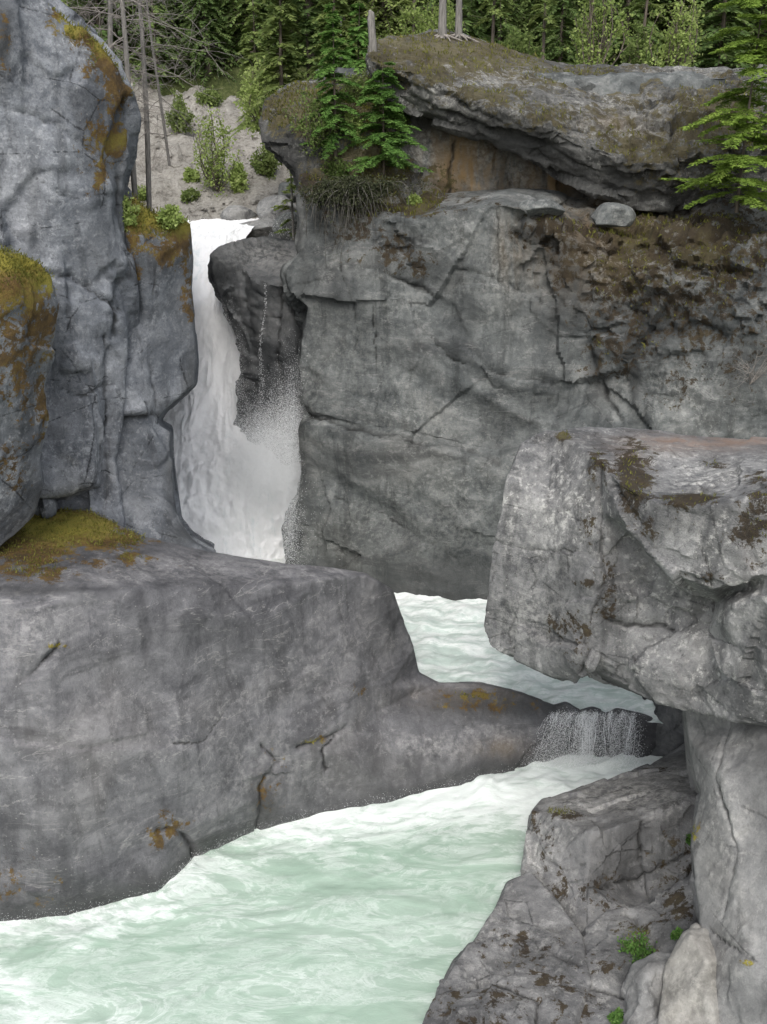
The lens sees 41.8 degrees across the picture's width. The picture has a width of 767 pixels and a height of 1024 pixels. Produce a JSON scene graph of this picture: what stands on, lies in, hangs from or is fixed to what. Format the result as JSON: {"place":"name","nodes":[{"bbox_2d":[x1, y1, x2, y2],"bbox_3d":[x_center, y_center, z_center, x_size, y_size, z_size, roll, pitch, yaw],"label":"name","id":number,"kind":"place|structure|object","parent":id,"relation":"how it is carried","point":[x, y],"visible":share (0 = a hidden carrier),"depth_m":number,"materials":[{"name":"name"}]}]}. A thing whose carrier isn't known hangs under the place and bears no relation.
{"place":"outdoors","nodes":[
{"label":"outdoors","id":0,"kind":"place"},
{"bbox_2d":[0,244,58,545],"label":"cliff","id":1,"kind":"structure","parent":0,"point":[28,317],"depth_m":19.11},
{"bbox_2d":[0,0,140,526],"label":"cliff","id":2,"kind":"structure","parent":0,"point":[69,132],"depth_m":21.73,"materials":[{"name":"stone"}]},
{"bbox_2d":[67,0,208,110],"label":"bare tree","id":3,"kind":"object","parent":2,"relation":"on","point":[110,8],"visible":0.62,"depth_m":28.15,"materials":[{"name":"grey plant"}]},
{"bbox_2d":[89,185,215,551],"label":"cliff","id":4,"kind":"structure","parent":0,"point":[162,368],"depth_m":24.25,"materials":[{"name":"stone"}]},
{"bbox_2d":[122,191,140,231],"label":"shrub","id":5,"kind":"object","parent":4,"relation":"on","point":[129,216],"visible":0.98,"depth_m":22.75,"materials":[{"name":"green plant"}]},
{"bbox_2d":[154,203,187,230],"bbox_3d":[-4.938,-6.841,23.446,0.673,0.734,0.776,1,20,2],"label":"shrub","id":6,"kind":"object","parent":4,"relation":"on","point":[170,215],"visible":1,"depth_m":23.26,"materials":[{"name":"green plant"}]},
{"bbox_2d":[123,64,294,220],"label":"gravel slope","id":7,"kind":"structure","parent":0,"point":[259,187],"depth_m":47.38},
{"bbox_2d":[137,185,145,200],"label":"shrub","id":8,"kind":"object","parent":7,"relation":"on","point":[141,193],"visible":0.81,"depth_m":44.72,"materials":[{"name":"green plant"}]},
{"bbox_2d":[69,0,230,198],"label":"bare tree","id":9,"kind":"object","parent":7,"relation":"on","point":[127,68],"visible":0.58,"depth_m":27.43,"materials":[{"name":"grey plant"}]},
{"bbox_2d":[106,0,213,165],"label":"bare tree","id":10,"kind":"object","parent":7,"relation":"on","point":[159,93],"visible":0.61,"depth_m":33.17,"materials":[{"name":"grey plant"}]},
{"bbox_2d":[66,0,254,210],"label":"bare tree","id":11,"kind":"object","parent":7,"relation":"on","point":[147,163],"visible":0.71,"depth_m":30.40,"materials":[{"name":"grey plant"}]},
{"bbox_2d":[164,88,196,134],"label":"shrub","id":12,"kind":"object","parent":7,"relation":"on","point":[178,104],"visible":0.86,"depth_m":48.83,"materials":[{"name":"green plant"}]},
{"bbox_2d":[180,186,200,203],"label":"shrub","id":13,"kind":"object","parent":7,"relation":"on","point":[190,194],"visible":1,"depth_m":44.71,"materials":[{"name":"green plant"}]},
{"bbox_2d":[183,166,200,182],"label":"shrub","id":14,"kind":"object","parent":7,"relation":"on","point":[188,176],"visible":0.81,"depth_m":45.72,"materials":[{"name":"green plant"}]},
{"bbox_2d":[193,84,223,106],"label":"shrub","id":15,"kind":"object","parent":7,"relation":"on","point":[210,98],"visible":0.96,"depth_m":51.10,"materials":[{"name":"green plant"}]},
{"bbox_2d":[130,85,295,219],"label":"loose stones","id":16,"kind":"object","parent":7,"relation":"on","point":[227,202],"visible":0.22,"depth_m":46.13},
{"bbox_2d":[190,102,243,196],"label":"shrub","id":17,"kind":"object","parent":7,"relation":"on","point":[212,173],"visible":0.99,"depth_m":44.73,"materials":[{"name":"green plant"}]},
{"bbox_2d":[226,161,249,193],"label":"shrub","id":18,"kind":"object","parent":7,"relation":"on","point":[238,181],"visible":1,"depth_m":44.83,"materials":[{"name":"green plant"}]},
{"bbox_2d":[220,205,256,219],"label":"boulder","id":19,"kind":"object","parent":7,"relation":"on","point":[235,212],"visible":0.88,"depth_m":42.90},
{"bbox_2d":[240,218,274,237],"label":"boulder","id":20,"kind":"object","parent":7,"relation":"on","point":[261,227],"visible":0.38,"depth_m":41.30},
{"bbox_2d":[247,142,279,179],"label":"shrub","id":21,"kind":"object","parent":7,"relation":"on","point":[266,165],"visible":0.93,"depth_m":45.91,"materials":[{"name":"green plant"}]},
{"bbox_2d":[256,195,295,219],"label":"boulder","id":22,"kind":"object","parent":7,"relation":"on","point":[264,209],"visible":0.48,"depth_m":42.88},
{"bbox_2d":[273,211,297,239],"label":"boulder","id":23,"kind":"object","parent":7,"relation":"on","point":[280,219],"visible":0.29,"depth_m":40.25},
{"bbox_2d":[278,182,296,202],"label":"boulder","id":24,"kind":"object","parent":7,"relation":"on","point":[282,186],"visible":0.24,"depth_m":43.59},
{"bbox_2d":[163,217,300,560],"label":"waterfall","id":25,"kind":"structure","parent":0,"point":[198,416],"depth_m":34.07,"materials":[{"name":"liquid"}]},
{"bbox_2d":[207,233,303,465],"bbox_3d":[-3.953,-5.247,35.944,4.895,9.090,8.010,0,20,0],"label":"midstream rock","id":26,"kind":"object","parent":25,"relation":"in","point":[253,264],"visible":0.42,"depth_m":32.67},
{"bbox_2d":[271,75,296,240],"bbox_3d":[-3.574,-9.938,39.161,1.708,13.151,2.175,15,25,35],"label":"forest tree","id":27,"kind":"object","parent":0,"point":[291,186],"visible":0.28,"depth_m":38.40,"materials":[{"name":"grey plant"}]},
{"bbox_2d":[0,186,623,927],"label":"spray","id":28,"kind":"object","parent":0,"point":[282,460],"visible":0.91,"depth_m":31.89,"materials":[{"name":"liquid"}]},
{"bbox_2d":[0,754,661,1023],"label":"river","id":29,"kind":"structure","parent":0,"point":[377,914],"depth_m":19.21,"materials":[{"name":"liquid"}]},
{"bbox_2d":[520,768,697,932],"bbox_3d":[5.128,7.202,21.882,3.919,4.926,7.363,5,21,13],"label":"rock outcrop","id":30,"kind":"object","parent":29,"relation":"in","point":[616,842],"visible":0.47,"depth_m":19.35,"materials":[{"name":"stone"}]},
{"bbox_2d":[631,743,688,776],"bbox_3d":[6.859,5.759,22.980,2.867,2.578,5.424,7,21,19],"label":"rock outcrop","id":31,"kind":"object","parent":29,"relation":"in","point":[673,762],"visible":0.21,"depth_m":21.98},
{"bbox_2d":[642,696,683,756],"bbox_3d":[8.119,5.420,26.295,3.027,4.111,4.806,6,21,16],"label":"wet rock","id":32,"kind":"object","parent":29,"relation":"in","point":[669,735],"visible":0.05,"depth_m":24.41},
{"bbox_2d":[657,923,719,1023],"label":"boulder","id":33,"kind":"object","parent":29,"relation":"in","point":[689,993],"visible":0.62,"depth_m":15.44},
{"bbox_2d":[258,66,422,203],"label":"cliff","id":34,"kind":"structure","parent":0,"point":[283,145],"depth_m":30.54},
{"bbox_2d":[245,0,307,106],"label":"conifer tree","id":35,"kind":"object","parent":34,"relation":"on","point":[272,66],"visible":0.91,"depth_m":33.69,"materials":[{"name":"green plant"}]},
{"bbox_2d":[274,0,329,83],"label":"conifer tree","id":36,"kind":"object","parent":34,"relation":"on","point":[308,41],"visible":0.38,"depth_m":34.33,"materials":[{"name":"green plant"}]},
{"bbox_2d":[280,85,339,156],"bbox_3d":[-2.071,-11.545,29.704,1.581,2.060,1.441,-18,27,-41],"label":"shrub","id":37,"kind":"object","parent":34,"relation":"on","point":[314,144],"visible":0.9,"depth_m":29.70,"materials":[{"name":"green plant"}]},
{"bbox_2d":[298,3,363,159],"bbox_3d":[-1.575,-12.558,29.487,1.996,4.260,2.007,1,20,3],"label":"fir sapling","id":38,"kind":"object","parent":34,"relation":"on","point":[329,72],"visible":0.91,"depth_m":29.40,"materials":[{"name":"green plant"}]},
{"bbox_2d":[304,0,357,79],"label":"conifer tree","id":39,"kind":"object","parent":34,"relation":"on","point":[342,8],"visible":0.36,"depth_m":32.40,"materials":[{"name":"green plant"}]},
{"bbox_2d":[320,156,353,179],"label":"shrub","id":40,"kind":"object","parent":34,"relation":"on","point":[334,167],"visible":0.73,"depth_m":30.09,"materials":[{"name":"green plant"}]},
{"bbox_2d":[340,112,368,146],"bbox_3d":[-0.843,-11.441,30.070,0.870,1.076,0.745,5,21,13],"label":"shrub","id":41,"kind":"object","parent":34,"relation":"on","point":[347,115],"visible":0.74,"depth_m":29.93,"materials":[{"name":"green plant"}]},
{"bbox_2d":[342,2,368,72],"bbox_3d":[-0.797,-14.660,32.368,1.782,3.200,1.590,0,20,1],"label":"conifer tree","id":42,"kind":"object","parent":34,"relation":"on","point":[363,39],"visible":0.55,"depth_m":32.09,"materials":[{"name":"green plant"}]},
{"bbox_2d":[335,64,377,103],"bbox_3d":[-0.883,-13.073,30.940,1.592,1.295,1.268,-5,21,-13],"label":"shrub","id":43,"kind":"object","parent":34,"relation":"on","point":[362,80],"visible":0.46,"depth_m":30.84,"materials":[{"name":"green plant"}]},
{"bbox_2d":[337,61,434,178],"bbox_3d":[0.102,-11.668,29.954,3.041,3.213,2.824,-2,20,-4],"label":"fir sapling","id":44,"kind":"object","parent":34,"relation":"on","point":[393,147],"visible":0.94,"depth_m":29.72,"materials":[{"name":"green plant"}]},
{"bbox_2d":[384,106,410,135],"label":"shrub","id":45,"kind":"object","parent":34,"relation":"on","point":[407,117],"visible":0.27,"depth_m":31.15,"materials":[{"name":"green plant"}]},
{"bbox_2d":[76,0,766,102],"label":"hillside","id":46,"kind":"structure","parent":0,"point":[227,85],"depth_m":53.16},
{"bbox_2d":[62,0,151,79],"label":"conifer tree","id":47,"kind":"object","parent":46,"relation":"on","point":[104,33],"visible":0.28,"depth_m":52.30,"materials":[{"name":"green plant"}]},
{"bbox_2d":[113,0,188,39],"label":"conifer tree","id":48,"kind":"object","parent":46,"relation":"on","point":[134,24],"visible":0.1,"depth_m":56.03,"materials":[{"name":"green plant"}]},
{"bbox_2d":[121,0,191,93],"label":"conifer tree","id":49,"kind":"object","parent":46,"relation":"on","point":[155,11],"visible":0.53,"depth_m":52.19,"materials":[{"name":"green plant"}]},
{"bbox_2d":[160,0,227,54],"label":"conifer tree","id":50,"kind":"object","parent":46,"relation":"on","point":[181,17],"visible":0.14,"depth_m":54.84,"materials":[{"name":"green plant"}]},
{"bbox_2d":[161,0,238,76],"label":"conifer tree","id":51,"kind":"object","parent":46,"relation":"on","point":[214,36],"visible":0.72,"depth_m":52.17,"materials":[{"name":"green plant"}]},
{"bbox_2d":[177,0,238,89],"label":"conifer tree","id":52,"kind":"object","parent":46,"relation":"on","point":[205,67],"visible":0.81,"depth_m":52.37,"materials":[{"name":"green plant"}]},
{"bbox_2d":[209,0,266,31],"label":"conifer tree","id":53,"kind":"object","parent":46,"relation":"on","point":[227,6],"visible":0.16,"depth_m":55.97,"materials":[{"name":"green plant"}]},
{"bbox_2d":[228,0,273,139],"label":"conifer tree","id":54,"kind":"object","parent":46,"relation":"on","point":[248,36],"visible":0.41,"depth_m":40.01,"materials":[{"name":"green plant"}]},
{"bbox_2d":[210,0,296,79],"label":"conifer tree","id":55,"kind":"object","parent":46,"relation":"on","point":[243,7],"visible":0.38,"depth_m":52.93,"materials":[{"name":"green plant"}]},
{"bbox_2d":[232,56,290,137],"bbox_3d":[-4.429,-15.280,36.859,2.435,2.924,2.014,-17,26,-39],"label":"shrub","id":56,"kind":"object","parent":46,"relation":"on","point":[250,97],"visible":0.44,"depth_m":36.71,"materials":[{"name":"green plant"}]},
{"bbox_2d":[270,0,342,59],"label":"conifer tree","id":57,"kind":"object","parent":46,"relation":"on","point":[314,3],"visible":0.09,"depth_m":53.37,"materials":[{"name":"green plant"}]},
{"bbox_2d":[315,0,387,27],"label":"conifer tree","id":58,"kind":"object","parent":46,"relation":"on","point":[353,9],"visible":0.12,"depth_m":56.99,"materials":[{"name":"green plant"}]},
{"bbox_2d":[346,0,417,39],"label":"conifer tree","id":59,"kind":"object","parent":46,"relation":"on","point":[375,5],"visible":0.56,"depth_m":56.02,"materials":[{"name":"green plant"}]},
{"bbox_2d":[393,0,425,32],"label":"forest tree","id":60,"kind":"object","parent":46,"relation":"on","point":[406,1],"visible":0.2,"depth_m":41.28,"materials":[{"name":"green plant"}]},
{"bbox_2d":[78,0,759,78],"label":"undergrowth","id":61,"kind":"object","parent":46,"relation":"on","point":[399,33],"visible":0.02,"depth_m":55.33,"materials":[{"name":"green plant"}]},
{"bbox_2d":[385,0,467,33],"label":"conifer tree","id":62,"kind":"object","parent":46,"relation":"on","point":[394,8],"visible":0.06,"depth_m":56.14,"materials":[{"name":"green plant"}]},
{"bbox_2d":[418,0,499,42],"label":"conifer tree","id":63,"kind":"object","parent":46,"relation":"on","point":[467,18],"visible":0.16,"depth_m":46.49,"materials":[{"name":"green plant"}]},
{"bbox_2d":[435,0,499,38],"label":"conifer tree","id":64,"kind":"object","parent":46,"relation":"on","point":[476,3],"visible":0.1,"depth_m":53.34,"materials":[{"name":"green plant"}]},
{"bbox_2d":[473,0,517,42],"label":"forest tree","id":65,"kind":"object","parent":46,"relation":"on","point":[493,10],"visible":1,"depth_m":45.03,"materials":[{"name":"green plant"}]},
{"bbox_2d":[471,0,530,34],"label":"conifer tree","id":66,"kind":"object","parent":46,"relation":"on","point":[509,9],"visible":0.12,"depth_m":55.40,"materials":[{"name":"green plant"}]},
{"bbox_2d":[471,0,537,45],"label":"conifer tree","id":67,"kind":"object","parent":46,"relation":"on","point":[507,24],"visible":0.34,"depth_m":52.94,"materials":[{"name":"green plant"}]},
{"bbox_2d":[526,0,558,58],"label":"forest tree","id":68,"kind":"object","parent":46,"relation":"on","point":[544,7],"visible":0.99,"depth_m":44.19,"materials":[{"name":"green plant"}]},
{"bbox_2d":[514,0,572,47],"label":"conifer tree","id":69,"kind":"object","parent":46,"relation":"on","point":[537,31],"visible":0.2,"depth_m":55.22,"materials":[{"name":"green plant"}]},
{"bbox_2d":[512,0,577,23],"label":"conifer tree","id":70,"kind":"object","parent":46,"relation":"on","point":[526,6],"visible":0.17,"depth_m":58.47,"materials":[{"name":"green plant"}]},
{"bbox_2d":[535,0,584,64],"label":"conifer tree","id":71,"kind":"object","parent":46,"relation":"on","point":[561,7],"visible":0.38,"depth_m":47.91,"materials":[{"name":"green plant"}]},
{"bbox_2d":[534,0,594,61],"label":"conifer tree","id":72,"kind":"object","parent":46,"relation":"on","point":[557,24],"visible":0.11,"depth_m":51.98,"materials":[{"name":"green plant"}]},
{"bbox_2d":[555,0,639,64],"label":"conifer tree","id":73,"kind":"object","parent":46,"relation":"on","point":[597,4],"visible":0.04,"depth_m":52.39,"materials":[{"name":"green plant"}]},
{"bbox_2d":[574,0,670,65],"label":"conifer tree","id":74,"kind":"object","parent":46,"relation":"on","point":[627,6],"visible":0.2,"depth_m":48.39,"materials":[{"name":"green plant"}]},
{"bbox_2d":[620,19,653,65],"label":"shrub","id":75,"kind":"object","parent":46,"relation":"on","point":[631,52],"visible":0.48,"depth_m":41.70,"materials":[{"name":"green plant"}]},
{"bbox_2d":[616,0,671,54],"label":"forest tree","id":76,"kind":"object","parent":46,"relation":"on","point":[644,21],"visible":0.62,"depth_m":42.35,"materials":[{"name":"green plant"}]},
{"bbox_2d":[620,0,725,67],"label":"conifer tree","id":77,"kind":"object","parent":46,"relation":"on","point":[659,23],"visible":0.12,"depth_m":53.31,"materials":[{"name":"green plant"}]},
{"bbox_2d":[683,0,750,68],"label":"conifer tree","id":78,"kind":"object","parent":46,"relation":"on","point":[708,24],"visible":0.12,"depth_m":52.01,"materials":[{"name":"green plant"}]},
{"bbox_2d":[686,0,764,68],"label":"conifer tree","id":79,"kind":"object","parent":46,"relation":"on","point":[711,30],"visible":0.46,"depth_m":48.54,"materials":[{"name":"green plant"}]},
{"bbox_2d":[731,1,766,66],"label":"conifer tree","id":80,"kind":"object","parent":46,"relation":"on","point":[753,32],"visible":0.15,"depth_m":53.90,"materials":[{"name":"green plant"}]},
{"bbox_2d":[270,557,662,723],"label":"pool","id":81,"kind":"structure","parent":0,"point":[450,640],"depth_m":26.86,"materials":[{"name":"liquid"}]},
{"bbox_2d":[280,173,766,600],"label":"cliff","id":82,"kind":"structure","parent":0,"point":[452,356],"depth_m":29.45,"materials":[{"name":"stone"}]},
{"bbox_2d":[280,171,443,259],"bbox_3d":[-0.633,-8.424,29.658,4.813,3.114,1.735,0,20,0],"label":"hanging shrub","id":83,"kind":"object","parent":82,"relation":"on","point":[346,191],"visible":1,"depth_m":29.08,"materials":[{"name":"green plant"}]},
{"bbox_2d":[0,3,766,940],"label":"grass","id":84,"kind":"structure","parent":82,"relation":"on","point":[136,227],"depth_m":27.58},
{"bbox_2d":[406,193,422,205],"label":"shrub","id":85,"kind":"object","parent":82,"relation":"on","point":[414,198],"visible":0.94,"depth_m":30.42,"materials":[{"name":"green plant"}]},
{"bbox_2d":[518,198,565,215],"bbox_3d":[4.503,-8.733,28.871,1.356,0.592,1.338,0,20,0],"label":"boulder","id":86,"kind":"object","parent":82,"relation":"on","point":[538,207],"visible":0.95,"depth_m":28.42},
{"bbox_2d":[591,202,635,226],"bbox_3d":[6.612,-8.533,28.872,1.213,0.715,1.033,0,20,0],"label":"boulder","id":87,"kind":"object","parent":82,"relation":"on","point":[609,214],"visible":1,"depth_m":28.48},
{"bbox_2d":[660,0,766,212],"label":"fir tree","id":88,"kind":"object","parent":82,"relation":"on","point":[733,162],"visible":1,"depth_m":26.29,"materials":[{"name":"green plant"}]},
{"bbox_2d":[723,339,766,393],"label":"dead bush","id":89,"kind":"object","parent":82,"relation":"on","point":[753,379],"visible":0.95,"depth_m":26.53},
{"bbox_2d":[335,66,729,201],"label":"cliff","id":90,"kind":"structure","parent":0,"point":[455,163],"depth_m":31.92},
{"bbox_2d":[365,29,766,212],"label":"cliff","id":91,"kind":"structure","parent":0,"point":[576,157],"depth_m":30.05,"materials":[{"name":"stone"}]},
{"bbox_2d":[367,10,376,51],"bbox_3d":[-0.342,-14.480,30.306,0.289,1.218,0.259,8,22,21],"label":"tree stump","id":92,"kind":"object","parent":91,"relation":"on","point":[371,32],"visible":0.95,"depth_m":30.23,"materials":[{"name":"wood"}]},
{"bbox_2d":[394,0,464,34],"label":"shrub","id":93,"kind":"object","parent":91,"relation":"on","point":[427,25],"visible":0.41,"depth_m":38.57,"materials":[{"name":"green plant"}]},
{"bbox_2d":[434,0,465,42],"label":"pine tree","id":94,"kind":"object","parent":91,"relation":"on","point":[442,25],"visible":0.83,"depth_m":32.99,"materials":[{"name":"grey plant"}]},
{"bbox_2d":[452,0,477,41],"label":"pine tree","id":95,"kind":"object","parent":91,"relation":"on","point":[458,34],"visible":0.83,"depth_m":33.45,"materials":[{"name":"grey plant"}]},
{"bbox_2d":[500,21,545,57],"bbox_3d":[5.409,-18.400,40.300,2.288,2.408,2.038,16,25,37],"label":"shrub","id":96,"kind":"object","parent":91,"relation":"on","point":[512,41],"visible":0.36,"depth_m":39.98,"materials":[{"name":"green plant"}]},
{"bbox_2d":[559,0,638,65],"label":"shrub","id":97,"kind":"object","parent":91,"relation":"on","point":[583,43],"visible":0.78,"depth_m":39.04,"materials":[{"name":"green plant"}]},
{"bbox_2d":[638,0,706,67],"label":"shrub","id":98,"kind":"object","parent":91,"relation":"on","point":[677,43],"visible":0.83,"depth_m":39.66,"materials":[{"name":"green plant"}]},
{"label":"ground","id":99,"kind":"structure","parent":0,"visible":0},
{"bbox_2d":[0,509,656,920],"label":"rock slab","id":100,"kind":"object","parent":99,"relation":"on","point":[166,709],"visible":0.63,"depth_m":20.60,"materials":[{"name":"stone"}]},
{"bbox_2d":[524,709,647,770],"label":"cascade","id":101,"kind":"object","parent":100,"relation":"on","point":[587,730],"visible":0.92,"depth_m":24.09,"materials":[{"name":"liquid"}]},
{"bbox_2d":[422,872,591,1023],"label":"rock outcrop","id":102,"kind":"object","parent":99,"relation":"on","point":[520,959],"visible":1,"depth_m":17.33,"materials":[{"name":"stone"}]},
{"bbox_2d":[579,875,697,1023],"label":"rock outcrop","id":103,"kind":"object","parent":99,"relation":"on","point":[664,915],"visible":0.44,"depth_m":17.56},
{"bbox_2d":[606,1006,623,1023],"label":"plant","id":104,"kind":"object","parent":103,"relation":"on","point":[616,1016],"visible":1,"depth_m":15.91,"materials":[{"name":"green plant"}]},
{"bbox_2d":[617,929,656,962],"bbox_3d":[4.330,7.436,17.194,0.740,0.605,0.546,18,27,40],"label":"plant","id":105,"kind":"object","parent":103,"relation":"on","point":[640,949],"visible":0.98,"depth_m":17.14,"materials":[{"name":"green plant"}]},
{"bbox_2d":[621,951,670,1023],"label":"boulder","id":106,"kind":"object","parent":103,"relation":"on","point":[641,988],"visible":0.72,"depth_m":15.87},
{"bbox_2d":[670,926,682,939],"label":"plant","id":107,"kind":"object","parent":103,"relation":"on","point":[676,934],"visible":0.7,"depth_m":17.24,"materials":[{"name":"green plant"}]},
{"bbox_2d":[682,711,766,1023],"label":"rock pillar","id":108,"kind":"object","parent":99,"relation":"on","point":[726,762],"visible":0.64,"depth_m":15.92,"materials":[{"name":"stone"}]},
{"bbox_2d":[484,426,766,726],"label":"boulder","id":109,"kind":"object","parent":108,"relation":"on","point":[599,574],"visible":0.98,"depth_m":17.42,"materials":[{"name":"stone"}]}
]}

